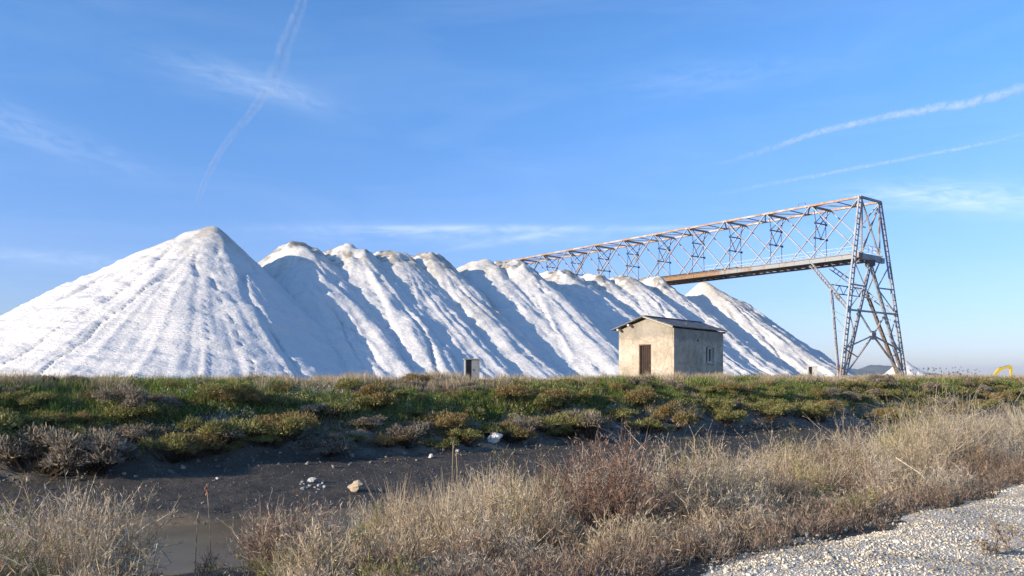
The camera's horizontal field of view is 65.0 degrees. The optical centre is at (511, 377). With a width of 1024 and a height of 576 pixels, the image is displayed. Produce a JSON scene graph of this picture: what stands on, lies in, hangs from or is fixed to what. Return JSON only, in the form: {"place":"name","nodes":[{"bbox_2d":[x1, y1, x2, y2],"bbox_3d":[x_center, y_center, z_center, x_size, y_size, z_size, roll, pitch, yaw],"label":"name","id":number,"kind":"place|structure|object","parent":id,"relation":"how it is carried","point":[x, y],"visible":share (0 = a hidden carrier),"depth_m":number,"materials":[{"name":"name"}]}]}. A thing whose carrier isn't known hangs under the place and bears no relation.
{"place":"outdoors","nodes":[
{"label":"outdoors","id":0,"kind":"place"},
{"bbox_2d":[17,463,778,575],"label":"water","id":1,"kind":"structure","parent":0,"point":[181,557],"depth_m":14.08,"materials":[{"name":"liquid"}]},
{"bbox_2d":[350,455,572,557],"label":"tall grass","id":2,"kind":"structure","parent":0,"point":[440,506],"depth_m":10.68,"materials":[{"name":"plant"}]},
{"bbox_2d":[0,386,1023,575],"bbox_3d":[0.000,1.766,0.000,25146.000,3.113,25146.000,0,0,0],"label":"ground","id":3,"kind":"structure","parent":0,"point":[242,489],"depth_m":21.33,"materials":[{"name":"soil"}]},
{"bbox_2d":[0,408,26,438],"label":"saltmarsh shrub","id":4,"kind":"object","parent":3,"relation":"on","point":[6,426],"visible":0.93,"depth_m":19.61,"materials":[{"name":"green plant"}]},
{"bbox_2d":[0,389,58,409],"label":"saltmarsh shrub","id":5,"kind":"object","parent":3,"relation":"on","point":[42,396],"visible":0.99,"depth_m":21.44,"materials":[{"name":"green plant"}]},
{"bbox_2d":[6,409,61,429],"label":"saltmarsh shrub","id":6,"kind":"object","parent":3,"relation":"on","point":[40,416],"visible":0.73,"depth_m":20.61,"materials":[{"name":"green plant"}]},
{"bbox_2d":[0,422,92,479],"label":"saltmarsh shrub","id":7,"kind":"object","parent":3,"relation":"on","point":[65,442],"visible":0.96,"depth_m":18.82,"materials":[{"name":"grey plant"}]},
{"bbox_2d":[1,423,93,462],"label":"saltmarsh shrub","id":8,"kind":"object","parent":3,"relation":"on","point":[31,430],"visible":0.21,"depth_m":19.40,"materials":[{"name":"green plant"}]},
{"bbox_2d":[0,469,106,575],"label":"dry bush","id":9,"kind":"object","parent":3,"relation":"on","point":[50,524],"visible":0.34,"depth_m":8.55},
{"bbox_2d":[48,422,88,433],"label":"saltmarsh shrub","id":10,"kind":"object","parent":3,"relation":"on","point":[73,426],"visible":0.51,"depth_m":20.60,"materials":[{"name":"green plant"}]},
{"bbox_2d":[46,410,95,426],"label":"saltmarsh shrub","id":11,"kind":"object","parent":3,"relation":"on","point":[81,415],"visible":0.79,"depth_m":21.25,"materials":[{"name":"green plant"}]},
{"bbox_2d":[46,426,144,477],"bbox_3d":[-9.933,1.817,19.765,2.183,1.295,2.327,0,0,24],"label":"saltmarsh shrub","id":12,"kind":"object","parent":3,"relation":"on","point":[108,451],"visible":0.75,"depth_m":19.24,"materials":[{"name":"grey plant"}]},
{"bbox_2d":[0,462,191,575],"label":"dry bush","id":13,"kind":"object","parent":3,"relation":"on","point":[122,538],"visible":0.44,"depth_m":8.81,"materials":[{"name":"plant"}]},
{"bbox_2d":[90,381,151,419],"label":"saltmarsh shrub","id":14,"kind":"object","parent":3,"relation":"on","point":[131,394],"visible":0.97,"depth_m":21.82,"materials":[{"name":"grey plant"}]},
{"bbox_2d":[100,401,178,426],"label":"saltmarsh shrub","id":15,"kind":"object","parent":3,"relation":"on","point":[147,408],"visible":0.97,"depth_m":21.80,"materials":[{"name":"green plant"}]},
{"bbox_2d":[113,424,170,448],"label":"saltmarsh shrub","id":16,"kind":"object","parent":3,"relation":"on","point":[130,431],"visible":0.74,"depth_m":21.17,"materials":[{"name":"grey plant"}]},
{"bbox_2d":[144,393,184,406],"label":"saltmarsh shrub","id":17,"kind":"object","parent":3,"relation":"on","point":[171,400],"visible":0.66,"depth_m":22.87,"materials":[{"name":"grey plant"}]},
{"bbox_2d":[135,431,205,463],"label":"saltmarsh shrub","id":18,"kind":"object","parent":3,"relation":"on","point":[168,444],"visible":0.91,"depth_m":20.68,"materials":[{"name":"green plant"}]},
{"bbox_2d":[0,226,349,379],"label":"salt heap","id":19,"kind":"object","parent":3,"relation":"on","point":[213,300],"visible":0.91,"depth_m":78.08,"materials":[{"name":"white"}]},
{"bbox_2d":[151,430,230,461],"bbox_3d":[-8.585,1.838,21.387,1.919,0.978,1.681,0,0,32],"label":"saltmarsh shrub","id":20,"kind":"object","parent":3,"relation":"on","point":[194,442],"visible":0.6,"depth_m":21.10,"materials":[{"name":"green plant"}]},
{"bbox_2d":[175,415,247,451],"bbox_3d":[-8.214,1.476,21.866,2.014,1.072,1.981,0,0,-12],"label":"saltmarsh shrub","id":21,"kind":"object","parent":3,"relation":"on","point":[205,426],"visible":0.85,"depth_m":21.73,"materials":[{"name":"green plant"}]},
{"bbox_2d":[184,386,244,406],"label":"saltmarsh shrub","id":22,"kind":"object","parent":3,"relation":"on","point":[229,394],"visible":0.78,"depth_m":23.55,"materials":[{"name":"green plant"}]},
{"bbox_2d":[200,441,245,455],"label":"saltmarsh shrub","id":23,"kind":"object","parent":3,"relation":"on","point":[236,444],"visible":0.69,"depth_m":21.75,"materials":[{"name":"green plant"}]},
{"bbox_2d":[194,379,257,402],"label":"saltmarsh shrub","id":24,"kind":"object","parent":3,"relation":"on","point":[230,386],"visible":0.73,"depth_m":23.64,"materials":[{"name":"green plant"}]},
{"bbox_2d":[194,424,257,442],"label":"saltmarsh shrub","id":25,"kind":"object","parent":3,"relation":"on","point":[231,434],"visible":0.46,"depth_m":21.50,"materials":[{"name":"green plant"}]},
{"bbox_2d":[232,386,271,408],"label":"saltmarsh shrub","id":26,"kind":"object","parent":3,"relation":"on","point":[253,395],"visible":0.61,"depth_m":24.21,"materials":[{"name":"green plant"}]},
{"bbox_2d":[238,434,282,447],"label":"saltmarsh shrub","id":27,"kind":"object","parent":3,"relation":"on","point":[266,438],"visible":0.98,"depth_m":22.25,"materials":[{"name":"green plant"}]},
{"bbox_2d":[236,414,310,448],"bbox_3d":[-6.807,1.517,22.956,2.173,1.095,2.138,0,0,-12],"label":"saltmarsh shrub","id":28,"kind":"object","parent":3,"relation":"on","point":[263,429],"visible":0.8,"depth_m":22.47,"materials":[{"name":"green plant"}]},
{"bbox_2d":[260,391,305,409],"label":"saltmarsh shrub","id":29,"kind":"object","parent":3,"relation":"on","point":[276,398],"visible":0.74,"depth_m":25.00,"materials":[{"name":"green plant"}]},
{"bbox_2d":[249,408,320,441],"bbox_3d":[-6.538,1.426,23.302,2.043,1.037,2.163,0,0,-3],"label":"saltmarsh shrub","id":30,"kind":"object","parent":3,"relation":"on","point":[301,417],"visible":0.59,"depth_m":23.20,"materials":[{"name":"green plant"}]},
{"bbox_2d":[199,486,379,575],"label":"dry bush","id":31,"kind":"object","parent":3,"relation":"on","point":[275,530],"visible":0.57,"depth_m":8.56,"materials":[{"name":"plant"}]},
{"bbox_2d":[297,402,338,420],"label":"saltmarsh shrub","id":32,"kind":"object","parent":3,"relation":"on","point":[316,408],"visible":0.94,"depth_m":24.95,"materials":[{"name":"grey plant"}]},
{"bbox_2d":[295,438,358,457],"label":"saltmarsh shrub","id":33,"kind":"object","parent":3,"relation":"on","point":[336,446],"visible":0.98,"depth_m":23.30,"materials":[{"name":"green plant"}]},
{"bbox_2d":[316,430,350,445],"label":"saltmarsh shrub","id":34,"kind":"object","parent":3,"relation":"on","point":[330,435],"visible":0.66,"depth_m":23.84,"materials":[{"name":"grey plant"}]},
{"bbox_2d":[317,401,359,421],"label":"saltmarsh shrub","id":35,"kind":"object","parent":3,"relation":"on","point":[338,406],"visible":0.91,"depth_m":25.19,"materials":[{"name":"green plant"}]},
{"bbox_2d":[258,241,421,378],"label":"salt heap","id":36,"kind":"object","parent":3,"relation":"on","point":[316,284],"visible":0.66,"depth_m":91.13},
{"bbox_2d":[332,377,364,391],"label":"saltmarsh shrub","id":37,"kind":"object","parent":3,"relation":"on","point":[344,382],"visible":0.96,"depth_m":27.69,"materials":[{"name":"green plant"}]},
{"bbox_2d":[344,414,385,429],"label":"saltmarsh shrub","id":38,"kind":"object","parent":3,"relation":"on","point":[367,420],"visible":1,"depth_m":25.09,"materials":[{"name":"grey plant"}]},
{"bbox_2d":[350,395,389,411],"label":"saltmarsh shrub","id":39,"kind":"object","parent":3,"relation":"on","point":[362,400],"visible":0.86,"depth_m":26.27,"materials":[{"name":"green plant"}]},
{"bbox_2d":[350,379,399,408],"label":"saltmarsh shrub","id":40,"kind":"object","parent":3,"relation":"on","point":[370,389],"visible":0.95,"depth_m":26.80,"materials":[{"name":"green plant"}]},
{"bbox_2d":[366,435,409,447],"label":"saltmarsh shrub","id":41,"kind":"object","parent":3,"relation":"on","point":[384,439],"visible":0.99,"depth_m":24.75,"materials":[{"name":"green plant"}]},
{"bbox_2d":[323,243,463,376],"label":"salt heap","id":42,"kind":"object","parent":3,"relation":"on","point":[382,291],"visible":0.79,"depth_m":94.52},
{"bbox_2d":[384,423,426,448],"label":"saltmarsh shrub","id":43,"kind":"object","parent":3,"relation":"on","point":[410,432],"visible":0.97,"depth_m":25.02,"materials":[{"name":"grey plant"}]},
{"bbox_2d":[397,420,434,435],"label":"saltmarsh shrub","id":44,"kind":"object","parent":3,"relation":"on","point":[427,425],"visible":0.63,"depth_m":26.28,"materials":[{"name":"grey plant"}]},
{"bbox_2d":[399,372,434,384],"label":"saltmarsh shrub","id":45,"kind":"object","parent":3,"relation":"on","point":[414,375],"visible":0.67,"depth_m":31.30,"materials":[{"name":"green plant"}]},
{"bbox_2d":[416,436,459,451],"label":"saltmarsh shrub","id":46,"kind":"object","parent":3,"relation":"on","point":[446,442],"visible":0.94,"depth_m":25.46,"materials":[{"name":"green plant"}]},
{"bbox_2d":[421,410,471,434],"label":"saltmarsh shrub","id":47,"kind":"object","parent":3,"relation":"on","point":[452,418],"visible":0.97,"depth_m":26.74,"materials":[{"name":"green plant"}]},
{"bbox_2d":[373,250,521,380],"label":"salt heap","id":48,"kind":"object","parent":3,"relation":"on","point":[438,307],"visible":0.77,"depth_m":97.53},
{"bbox_2d":[439,428,484,446],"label":"saltmarsh shrub","id":49,"kind":"object","parent":3,"relation":"on","point":[467,434],"visible":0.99,"depth_m":26.43,"materials":[{"name":"green plant"}]},
{"bbox_2d":[463,358,480,379],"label":"utility box","id":50,"kind":"object","parent":3,"relation":"on","point":[472,366],"visible":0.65,"depth_m":44.80,"materials":[{"name":"metal"}]},
{"bbox_2d":[37,382,909,438],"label":"shrubs","id":51,"kind":"object","parent":3,"relation":"on","point":[356,406],"visible":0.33,"depth_m":26.51,"materials":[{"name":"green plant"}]},
{"bbox_2d":[410,252,566,378],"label":"salt heap","id":52,"kind":"object","parent":3,"relation":"on","point":[508,341],"visible":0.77,"depth_m":99.77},
{"bbox_2d":[2,413,985,527],"bbox_3d":[8.093,2.310,29.683,52.034,1.181,6.538,0,0,-36],"label":"grit","id":53,"kind":"object","parent":3,"relation":"on","point":[418,467],"visible":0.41,"depth_m":21.62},
{"bbox_2d":[475,422,519,444],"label":"saltmarsh shrub","id":54,"kind":"object","parent":3,"relation":"on","point":[489,427],"visible":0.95,"depth_m":27.29,"materials":[{"name":"green plant"}]},
{"bbox_2d":[0,400,1014,489],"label":"clods","id":55,"kind":"object","parent":3,"relation":"on","point":[870,420],"visible":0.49,"depth_m":25.50,"materials":[{"name":"soil"}]},
{"bbox_2d":[0,369,1023,575],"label":"dry scrub","id":56,"kind":"object","parent":3,"relation":"on","point":[886,474],"visible":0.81,"depth_m":9.67,"materials":[{"name":"plant"}]},
{"bbox_2d":[0,372,1023,432],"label":"green grass","id":57,"kind":"structure","parent":3,"relation":"on","point":[73,389],"depth_m":26.91,"materials":[{"name":"green plant"}]},
{"bbox_2d":[0,364,1023,460],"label":"dry grass","id":58,"kind":"structure","parent":3,"relation":"on","point":[441,381],"depth_m":32.33,"materials":[{"name":"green plant"}]},
{"bbox_2d":[0,374,1023,456],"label":"leafy herbs","id":59,"kind":"object","parent":3,"relation":"on","point":[655,383],"visible":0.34,"depth_m":30.22,"materials":[{"name":"green plant"}]},
{"bbox_2d":[488,418,537,443],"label":"saltmarsh shrub","id":60,"kind":"object","parent":3,"relation":"on","point":[521,434],"visible":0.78,"depth_m":27.66,"materials":[{"name":"green plant"}]},
{"bbox_2d":[492,382,535,403],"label":"saltmarsh shrub","id":61,"kind":"object","parent":3,"relation":"on","point":[504,390],"visible":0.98,"depth_m":30.12,"materials":[{"name":"green plant"}]},
{"bbox_2d":[509,416,544,440],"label":"saltmarsh shrub","id":62,"kind":"object","parent":3,"relation":"on","point":[522,422],"visible":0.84,"depth_m":27.99,"materials":[{"name":"grey plant"}]},
{"bbox_2d":[457,259,609,377],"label":"salt heap","id":63,"kind":"object","parent":3,"relation":"on","point":[505,294],"visible":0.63,"depth_m":106.18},
{"bbox_2d":[525,415,568,432],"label":"saltmarsh shrub","id":64,"kind":"object","parent":3,"relation":"on","point":[548,424],"visible":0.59,"depth_m":28.36,"materials":[{"name":"green plant"}]},
{"bbox_2d":[528,391,566,413],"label":"saltmarsh shrub","id":65,"kind":"object","parent":3,"relation":"on","point":[539,398],"visible":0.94,"depth_m":30.21,"materials":[{"name":"green plant"}]},
{"bbox_2d":[535,385,572,405],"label":"saltmarsh shrub","id":66,"kind":"object","parent":3,"relation":"on","point":[554,392],"visible":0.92,"depth_m":30.67,"materials":[{"name":"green plant"}]},
{"bbox_2d":[494,259,618,376],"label":"salt heap","id":67,"kind":"object","parent":3,"relation":"on","point":[586,336],"visible":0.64,"depth_m":106.62,"materials":[{"name":"white"}]},
{"bbox_2d":[549,410,594,439],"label":"saltmarsh shrub","id":68,"kind":"object","parent":3,"relation":"on","point":[567,427],"visible":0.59,"depth_m":28.92,"materials":[{"name":"green plant"}]},
{"bbox_2d":[565,388,594,403],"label":"saltmarsh shrub","id":69,"kind":"object","parent":3,"relation":"on","point":[584,393],"visible":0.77,"depth_m":31.39,"materials":[{"name":"green plant"}]},
{"bbox_2d":[560,407,602,428],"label":"saltmarsh shrub","id":70,"kind":"object","parent":3,"relation":"on","point":[563,413],"visible":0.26,"depth_m":29.41,"materials":[{"name":"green plant"}]},
{"bbox_2d":[539,269,637,338],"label":"salt heap","id":71,"kind":"object","parent":3,"relation":"on","point":[607,312],"visible":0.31,"depth_m":121.17,"materials":[{"name":"white"}]},
{"bbox_2d":[565,408,617,440],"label":"saltmarsh shrub","id":72,"kind":"object","parent":3,"relation":"on","point":[593,420],"visible":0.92,"depth_m":28.91,"materials":[{"name":"plant"}]},
{"bbox_2d":[477,401,735,542],"bbox_3d":[1.171,1.184,10.025,2.453,1.841,2.780,0,0,35],"label":"dry bush","id":73,"kind":"object","parent":3,"relation":"on","point":[623,498],"visible":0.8,"depth_m":9.63,"materials":[{"name":"plant"}]},
{"bbox_2d":[578,273,650,316],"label":"salt heap","id":74,"kind":"object","parent":3,"relation":"on","point":[605,285],"visible":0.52,"depth_m":127.73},
{"bbox_2d":[603,406,638,421],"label":"saltmarsh shrub","id":75,"kind":"object","parent":3,"relation":"on","point":[620,411],"visible":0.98,"depth_m":31.44,"materials":[{"name":"green plant"}]},
{"bbox_2d":[622,389,658,409],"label":"saltmarsh shrub","id":76,"kind":"object","parent":3,"relation":"on","point":[632,396],"visible":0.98,"depth_m":33.13,"materials":[{"name":"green plant"}]},
{"bbox_2d":[622,417,664,434],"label":"saltmarsh shrub","id":77,"kind":"object","parent":3,"relation":"on","point":[652,423],"visible":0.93,"depth_m":30.88,"materials":[{"name":"green plant"}]},
{"bbox_2d":[580,434,751,524],"bbox_3d":[2.130,1.550,11.381,2.629,1.506,2.234,0,0,0],"label":"dry bush","id":78,"kind":"object","parent":3,"relation":"on","point":[662,475],"visible":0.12,"depth_m":11.41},
{"bbox_2d":[310,459,1023,575],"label":"weeds","id":79,"kind":"object","parent":3,"relation":"on","point":[691,549],"visible":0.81,"depth_m":7.97,"materials":[{"name":"plant"}]},
{"bbox_2d":[611,315,727,377],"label":"plaster hut","id":80,"kind":"object","parent":3,"relation":"on","point":[664,346],"visible":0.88,"depth_m":47.54,"materials":[{"name":"paint"}]},
{"bbox_2d":[641,345,650,375],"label":"door","id":81,"kind":"structure","parent":80,"relation":"in","point":[645,349],"depth_m":47.38,"materials":[{"name":"brown wood"}]},
{"bbox_2d":[459,522,880,575],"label":"loose pebbles","id":82,"kind":"object","parent":3,"relation":"on","point":[807,535],"visible":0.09,"depth_m":7.85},
{"bbox_2d":[650,400,698,430],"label":"saltmarsh shrub","id":83,"kind":"object","parent":3,"relation":"on","point":[667,410],"visible":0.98,"depth_m":31.95,"materials":[{"name":"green plant"}]},
{"bbox_2d":[609,275,765,376],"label":"salt heap","id":84,"kind":"object","parent":3,"relation":"on","point":[652,302],"visible":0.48,"depth_m":124.33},
{"bbox_2d":[503,195,906,376],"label":"conveyor bridge","id":85,"kind":"structure","parent":3,"relation":"on","point":[834,261],"depth_m":127.98,"materials":[{"name":"metal"}]},
{"bbox_2d":[638,275,794,375],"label":"salt heap","id":86,"kind":"object","parent":3,"relation":"on","point":[732,339],"visible":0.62,"depth_m":127.99,"materials":[{"name":"white"}]},
{"bbox_2d":[702,397,737,411],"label":"saltmarsh shrub","id":87,"kind":"object","parent":3,"relation":"on","point":[719,405],"visible":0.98,"depth_m":35.16,"materials":[{"name":"green plant"}]},
{"bbox_2d":[709,408,749,425],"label":"saltmarsh shrub","id":88,"kind":"object","parent":3,"relation":"on","point":[723,415],"visible":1,"depth_m":34.08,"materials":[{"name":"green plant"}]},
{"bbox_2d":[715,382,746,392],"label":"saltmarsh shrub","id":89,"kind":"object","parent":3,"relation":"on","point":[733,385],"visible":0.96,"depth_m":37.60,"materials":[{"name":"green plant"}]},
{"bbox_2d":[741,401,795,419],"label":"saltmarsh shrub","id":90,"kind":"object","parent":3,"relation":"on","point":[779,409],"visible":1,"depth_m":35.70,"materials":[{"name":"green plant"}]},
{"bbox_2d":[685,282,855,377],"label":"salt heap","id":91,"kind":"object","parent":3,"relation":"on","point":[760,332],"visible":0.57,"depth_m":133.33,"materials":[{"name":"white"}]},
{"bbox_2d":[790,399,828,420],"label":"saltmarsh shrub","id":92,"kind":"object","parent":3,"relation":"on","point":[814,408],"visible":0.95,"depth_m":37.54,"materials":[{"name":"green plant"}]},
{"bbox_2d":[756,431,879,470],"bbox_3d":[6.775,1.836,17.561,2.188,1.572,2.657,0,0,-34],"label":"dry bush","id":93,"kind":"object","parent":3,"relation":"on","point":[830,449],"visible":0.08,"depth_m":17.21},
{"bbox_2d":[804,410,837,422],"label":"saltmarsh shrub","id":94,"kind":"object","parent":3,"relation":"on","point":[825,414],"visible":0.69,"depth_m":37.90,"materials":[{"name":"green plant"}]},
{"bbox_2d":[804,399,842,409],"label":"saltmarsh shrub","id":95,"kind":"object","parent":3,"relation":"on","point":[829,403],"visible":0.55,"depth_m":39.26,"materials":[{"name":"green plant"}]},
{"bbox_2d":[841,390,862,403],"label":"saltmarsh shrub","id":96,"kind":"object","parent":3,"relation":"on","point":[855,397],"visible":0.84,"depth_m":42.96,"materials":[{"name":"grey plant"}]},
{"bbox_2d":[703,485,1023,575],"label":"gravel track","id":97,"kind":"structure","parent":3,"relation":"on","point":[971,535],"depth_m":7.52,"materials":[{"name":"gravel"}]},
{"bbox_2d":[970,536,1002,555],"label":"weed","id":98,"kind":"object","parent":97,"relation":"on","point":[986,545],"visible":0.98,"depth_m":7.33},
{"bbox_2d":[982,511,1023,552],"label":"weed","id":99,"kind":"object","parent":97,"relation":"on","point":[995,530],"visible":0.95,"depth_m":7.66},
{"bbox_2d":[860,411,891,422],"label":"saltmarsh shrub","id":100,"kind":"object","parent":3,"relation":"on","point":[870,414],"visible":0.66,"depth_m":41.28,"materials":[{"name":"grey plant"}]},
{"bbox_2d":[865,373,900,388],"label":"saltmarsh shrub","id":101,"kind":"object","parent":3,"relation":"on","point":[878,379],"visible":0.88,"depth_m":46.57,"materials":[{"name":"beige plant"}]},
{"bbox_2d":[883,361,928,376],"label":"salt heap","id":102,"kind":"object","parent":3,"relation":"on","point":[909,366],"visible":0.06,"depth_m":258.69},
{"bbox_2d":[918,381,943,393],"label":"saltmarsh shrub","id":103,"kind":"object","parent":3,"relation":"on","point":[930,384],"visible":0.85,"depth_m":47.53,"materials":[{"name":"beige plant"}]},
{"bbox_2d":[983,390,1016,405],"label":"saltmarsh shrub","id":104,"kind":"object","parent":3,"relation":"on","point":[997,394],"visible":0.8,"depth_m":50.78,"materials":[{"name":"beige plant"}]},
{"bbox_2d":[0,0,1023,377],"label":"sky","id":105,"kind":"structure","parent":0,"point":[464,132],"materials":[{"name":"blue"}]},
{"bbox_2d":[840,416,954,460],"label":"tall grass","id":106,"kind":"structure","parent":0,"point":[879,436],"depth_m":18.16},
{"bbox_2d":[851,365,948,375],"bbox_3d":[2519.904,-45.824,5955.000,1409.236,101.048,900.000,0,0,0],"label":"hills","id":107,"kind":"structure","parent":0,"point":[876,369],"depth_m":5784.59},
{"bbox_2d":[917,393,1023,455],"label":"tall grass","id":108,"kind":"structure","parent":0,"point":[1011,416],"depth_m":18.75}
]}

